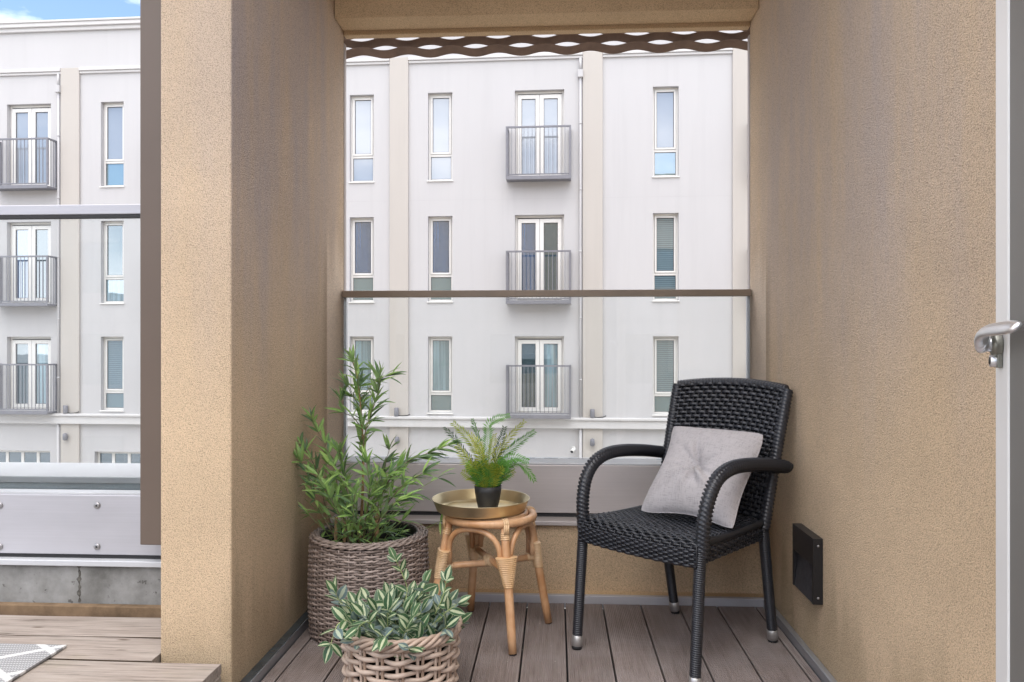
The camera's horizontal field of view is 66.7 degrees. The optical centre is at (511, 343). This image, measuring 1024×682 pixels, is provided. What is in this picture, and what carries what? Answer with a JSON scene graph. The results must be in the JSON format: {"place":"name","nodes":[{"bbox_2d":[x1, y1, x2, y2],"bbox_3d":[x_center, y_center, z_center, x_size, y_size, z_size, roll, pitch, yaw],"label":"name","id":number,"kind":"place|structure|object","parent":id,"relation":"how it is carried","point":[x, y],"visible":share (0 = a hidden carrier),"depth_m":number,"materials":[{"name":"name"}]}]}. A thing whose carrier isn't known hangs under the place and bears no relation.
{"place":"outdoors","nodes":[
{"label":"outdoors","id":0,"kind":"place"},
{"bbox_2d":[0,0,139,21],"label":"sky","id":1,"kind":"structure","parent":0,"point":[10,10],"materials":[{"name":"blue"}]},
{"bbox_2d":[0,16,747,462],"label":"apartment building","id":2,"kind":"structure","parent":0,"point":[580,170],"depth_m":19.10,"materials":[{"name":"white paint"}]},
{"bbox_2d":[0,450,49,462],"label":"strip window","id":3,"kind":"structure","parent":2,"relation":"in","point":[5,455],"depth_m":20.22,"materials":[{"name":"white"}]},
{"bbox_2d":[11,105,50,185],"bbox_3d":[-12.442,-5.090,20.214,1.200,2.160,0.098,0,0,5],"label":"french door","id":4,"kind":"structure","parent":2,"relation":"in","point":[34,121],"depth_m":20.19,"materials":[{"name":"white glass"}]},
{"bbox_2d":[11,222,50,302],"bbox_3d":[-12.442,-2.080,20.214,1.200,2.100,0.098,0,0,5],"label":"french door","id":5,"kind":"structure","parent":2,"relation":"in","point":[30,239],"depth_m":20.19,"materials":[{"name":"white"}]},
{"bbox_2d":[11,337,50,408],"bbox_3d":[-12.442,0.770,20.214,1.200,1.880,0.098,0,0,5],"label":"french door","id":6,"kind":"structure","parent":2,"relation":"in","point":[22,351],"depth_m":20.19,"materials":[{"name":"white"}]},
{"bbox_2d":[63,433,67,440],"bbox_3d":[-11.389,2.383,19.844,0.116,0.188,0.134,0,0,5],"label":"wall light","id":7,"kind":"object","parent":2,"relation":"attached to","point":[65,436],"visible":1,"depth_m":19.79,"materials":[{"name":"grey metal"}]},
{"bbox_2d":[63,405,78,413],"bbox_3d":[-11.249,1.690,19.844,0.390,0.210,0.115,0,0,5],"label":"floodlight","id":8,"kind":"object","parent":2,"relation":"on","point":[65,409],"visible":1,"depth_m":19.82,"materials":[{"name":"black"}]},
{"bbox_2d":[99,103,123,187],"bbox_3d":[-10.201,-5.075,19.954,0.650,2.190,0.235,0,0,5],"label":"window","id":9,"kind":"structure","parent":2,"relation":"in","point":[113,112],"depth_m":20.02,"materials":[{"name":"white"}]},
{"bbox_2d":[99,221,123,303],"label":"window","id":10,"kind":"structure","parent":2,"relation":"in","point":[113,231],"depth_m":20.02,"materials":[{"name":"white"}]},
{"bbox_2d":[99,337,123,411],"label":"window","id":11,"kind":"structure","parent":2,"relation":"in","point":[113,346],"depth_m":20.02,"materials":[{"name":"white"}]},
{"bbox_2d":[98,452,139,462],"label":"strip window","id":12,"kind":"structure","parent":2,"relation":"in","point":[103,457],"depth_m":20.01,"materials":[{"name":"white"}]},
{"bbox_2d":[348,336,373,413],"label":"window","id":13,"kind":"structure","parent":2,"relation":"in","point":[365,348],"depth_m":19.46,"materials":[{"name":"white glass"}]},
{"bbox_2d":[348,96,374,182],"bbox_3d":[-3.724,-5.075,19.401,0.650,2.190,0.235,0,0,5],"label":"window","id":14,"kind":"structure","parent":2,"relation":"in","point":[362,108],"depth_m":19.46,"materials":[{"name":"white"}]},
{"bbox_2d":[348,218,374,302],"bbox_3d":[-3.724,-2.065,19.401,0.650,2.130,0.235,0,0,5],"label":"window","id":15,"kind":"structure","parent":2,"relation":"in","point":[362,229],"depth_m":19.46,"materials":[{"name":"white"}]},
{"bbox_2d":[394,408,409,416],"bbox_3d":[-2.700,1.690,19.114,0.390,0.210,0.115,0,0,5],"label":"floodlight","id":16,"kind":"object","parent":2,"relation":"on","point":[396,412],"visible":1,"depth_m":19.09,"materials":[{"name":"black"}]},
{"bbox_2d":[427,94,452,181],"bbox_3d":[-1.761,-5.075,19.233,0.650,2.190,0.235,0,0,5],"label":"window","id":17,"kind":"structure","parent":2,"relation":"in","point":[440,105],"depth_m":19.29,"materials":[{"name":"white"}]},
{"bbox_2d":[427,217,452,302],"bbox_3d":[-1.761,-2.065,19.233,0.650,2.130,0.235,0,0,5],"label":"window","id":18,"kind":"structure","parent":2,"relation":"in","point":[440,228],"depth_m":19.29,"materials":[{"name":"white glass"}]},
{"bbox_2d":[427,336,452,413],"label":"window","id":19,"kind":"structure","parent":2,"relation":"in","point":[440,350],"depth_m":19.29,"materials":[{"name":"white"}]},
{"bbox_2d":[515,91,563,175],"bbox_3d":[0.680,-5.090,19.094,1.200,2.160,0.098,0,0,5],"label":"french door","id":20,"kind":"structure","parent":2,"relation":"in","point":[545,107],"depth_m":19.06,"materials":[{"name":"white glass"}]},
{"bbox_2d":[515,215,563,299],"bbox_3d":[0.680,-2.080,19.094,1.200,2.100,0.098,0,0,5],"label":"french door","id":21,"kind":"structure","parent":2,"relation":"in","point":[543,232],"depth_m":19.06,"materials":[{"name":"white"}]},
{"bbox_2d":[515,336,563,412],"bbox_3d":[0.680,0.770,19.094,1.200,1.880,0.098,0,0,5],"label":"french door","id":22,"kind":"structure","parent":2,"relation":"in","point":[529,350],"depth_m":19.06,"materials":[{"name":"white"}]},
{"bbox_2d":[590,439,594,446],"bbox_3d":[1.932,2.383,18.707,0.116,0.188,0.134,0,0,5],"label":"wall light","id":23,"kind":"object","parent":2,"relation":"attached to","point":[592,442],"visible":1,"depth_m":18.65,"materials":[{"name":"grey metal"}]},
{"bbox_2d":[590,409,605,417],"bbox_3d":[2.073,1.690,18.707,0.390,0.210,0.115,0,0,5],"label":"floodlight","id":24,"kind":"object","parent":2,"relation":"on","point":[592,413],"visible":1,"depth_m":18.69,"materials":[{"name":"black"}]},
{"bbox_2d":[652,336,677,415],"bbox_3d":[3.699,0.785,18.767,0.650,1.910,0.235,0,0,5],"label":"window","id":25,"kind":"structure","parent":2,"relation":"in","point":[666,350],"depth_m":18.82,"materials":[{"name":"white glass"}]},
{"bbox_2d":[652,88,679,177],"bbox_3d":[3.699,-5.075,18.767,0.650,2.190,0.235,0,0,5],"label":"window","id":26,"kind":"structure","parent":2,"relation":"in","point":[665,156],"depth_m":18.82,"materials":[{"name":"white"}]},
{"bbox_2d":[652,214,679,301],"bbox_3d":[3.699,-2.065,18.767,0.650,2.130,0.235,0,0,5],"label":"window","id":27,"kind":"structure","parent":2,"relation":"in","point":[665,277],"depth_m":18.82,"materials":[{"name":"white"}]},
{"bbox_2d":[240,592,836,681],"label":"floor","id":28,"kind":"structure","parent":0,"point":[644,640],"depth_m":2.56,"materials":[{"name":"wood"}]},
{"bbox_2d":[0,565,160,604],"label":"concrete upstand","id":29,"kind":"object","parent":28,"relation":"on","point":[82,584],"visible":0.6,"depth_m":2.55,"materials":[{"name":"grey concrete"}]},
{"bbox_2d":[0,204,160,567],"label":"glass balustrade","id":30,"kind":"object","parent":29,"relation":"on","point":[69,514],"visible":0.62,"depth_m":2.57,"materials":[{"name":"metal"}]},
{"bbox_2d":[140,0,160,544],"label":"metal post","id":31,"kind":"object","parent":30,"relation":"attached to","point":[150,272],"visible":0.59,"depth_m":2.47,"materials":[{"name":"metal"}]},
{"bbox_2d":[0,602,220,681],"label":"terrace","id":32,"kind":"structure","parent":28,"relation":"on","point":[112,642],"depth_m":2.29,"materials":[{"name":"brown wood"}]},
{"bbox_2d":[0,643,66,681],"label":"outdoor mat","id":33,"kind":"object","parent":32,"relation":"on","point":[17,660],"visible":1,"depth_m":2.16,"materials":[{"name":"grey fabric"}]},
{"bbox_2d":[161,0,343,681],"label":"pier","id":34,"kind":"structure","parent":28,"relation":"on","point":[252,218],"depth_m":2.28,"materials":[{"name":"beige paint"}]},
{"bbox_2d":[344,43,345,290],"bbox_3d":[-0.730,-0.295,3.362,0.022,1.990,0.028,0,0,3],"label":"frame strip","id":35,"kind":"object","parent":34,"relation":"attached to","point":[344,167],"visible":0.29,"depth_m":3.35,"materials":[{"name":"beige metal"}]},
{"bbox_2d":[335,0,758,38],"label":"lintel","id":36,"kind":"structure","parent":34,"relation":"attached to","point":[362,19],"depth_m":3.19,"materials":[{"name":"beige paint"}]},
{"bbox_2d":[307,518,428,647],"bbox_3d":[-0.502,0.827,2.735,0.422,0.343,0.420,0,0,3],"label":"wicker planter","id":37,"kind":"object","parent":28,"relation":"on","point":[353,567],"visible":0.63,"depth_m":2.57,"materials":[{"name":"brown wicker"}]},
{"bbox_2d":[292,343,466,542],"bbox_3d":[-0.484,0.402,2.685,0.684,0.821,0.438,0,0,3],"label":"bamboo plant","id":38,"kind":"object","parent":37,"relation":"in","point":[331,486],"visible":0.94,"depth_m":2.68,"materials":[{"name":"green plant"}]},
{"bbox_2d":[341,602,462,681],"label":"rattan basket","id":39,"kind":"object","parent":28,"relation":"on","point":[435,660],"visible":0.57,"depth_m":2.08,"materials":[{"name":"wicker"}]},
{"bbox_2d":[318,547,471,663],"bbox_3d":[-0.315,0.728,2.207,0.414,0.275,0.422,0,0,3],"label":"trailing plant","id":40,"kind":"object","parent":39,"relation":"in","point":[403,612],"visible":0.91,"depth_m":2.17,"materials":[{"name":"green plant"}]},
{"bbox_2d":[434,506,551,655],"bbox_3d":[-0.077,0.790,2.706,0.339,0.425,0.339,0,0,24],"label":"stool","id":41,"kind":"object","parent":28,"relation":"on","point":[504,560],"visible":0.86,"depth_m":2.62,"materials":[{"name":"wicker"}]},
{"bbox_2d":[432,489,529,518],"bbox_3d":[-0.107,0.556,2.700,0.339,0.042,0.339,0,0,3],"label":"tray","id":42,"kind":"object","parent":41,"relation":"on","point":[461,503],"visible":0.91,"depth_m":2.73,"materials":[{"name":"gold metal"}]},
{"bbox_2d":[443,413,536,507],"bbox_3d":[-0.073,0.408,2.698,0.326,0.332,0.200,0,0,3],"label":"potted fern","id":43,"kind":"object","parent":42,"relation":"on","point":[487,478],"visible":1,"depth_m":2.67,"materials":[{"name":"green plant"}]},
{"bbox_2d":[422,524,763,596],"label":"parapet wall","id":44,"kind":"structure","parent":28,"relation":"on","point":[738,573],"depth_m":3.07,"materials":[{"name":"beige paint"}]},
{"bbox_2d":[330,289,750,525],"bbox_3d":[0.129,0.247,3.179,1.707,0.939,0.238,0,0,3],"label":"glass balustrade","id":45,"kind":"object","parent":44,"relation":"on","point":[616,484],"visible":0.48,"depth_m":3.16,"materials":[{"name":"metal"}]},
{"bbox_2d":[571,377,793,681],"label":"armchair","id":46,"kind":"object","parent":28,"relation":"on","point":[700,541],"visible":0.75,"depth_m":2.56,"materials":[{"name":"black wicker"}]},
{"bbox_2d":[641,426,762,527],"bbox_3d":[0.618,0.419,2.573,0.357,0.349,0.135,1,-38,46],"label":"cushion","id":47,"kind":"object","parent":46,"relation":"on","point":[695,458],"visible":0.84,"depth_m":2.54,"materials":[{"name":"grey fabric"}]},
{"bbox_2d":[750,0,995,681],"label":"side wall","id":48,"kind":"structure","parent":28,"relation":"on","point":[873,216],"depth_m":1.93,"materials":[{"name":"beige paint"}]},
{"bbox_2d":[748,35,749,288],"bbox_3d":[1.003,-0.295,3.265,0.022,1.990,0.028,0,0,3],"label":"frame strip","id":49,"kind":"object","parent":48,"relation":"attached to","point":[749,162],"visible":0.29,"depth_m":3.25,"materials":[{"name":"beige metal"}]},
{"bbox_2d":[793,523,822,604],"bbox_3d":[0.933,0.693,2.460,0.029,0.200,0.209,0,0,3],"label":"wall lamp","id":50,"kind":"object","parent":48,"relation":"attached to","point":[808,563],"visible":1,"depth_m":2.42,"materials":[{"name":"black plastic"}]},
{"bbox_2d":[974,0,1023,681],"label":"balcony door","id":51,"kind":"structure","parent":28,"relation":"on","point":[1001,340],"depth_m":0.77,"materials":[{"name":"white paint"}]},
{"bbox_3d":[-0.808,-0.970,3.461,28.000,12.780,0.900,0,0,3],"label":"home building","id":52,"kind":"object","parent":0,"visible":0},
{"bbox_2d":[344,27,749,58],"bbox_3d":[0.144,-2.493,3.467,2.600,2.404,0.048,0,0,3],"label":"metal screen","id":53,"kind":"object","parent":52,"relation":"attached to","point":[547,44],"visible":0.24,"depth_m":3.46,"materials":[{"name":"brown metal"}]}
]}

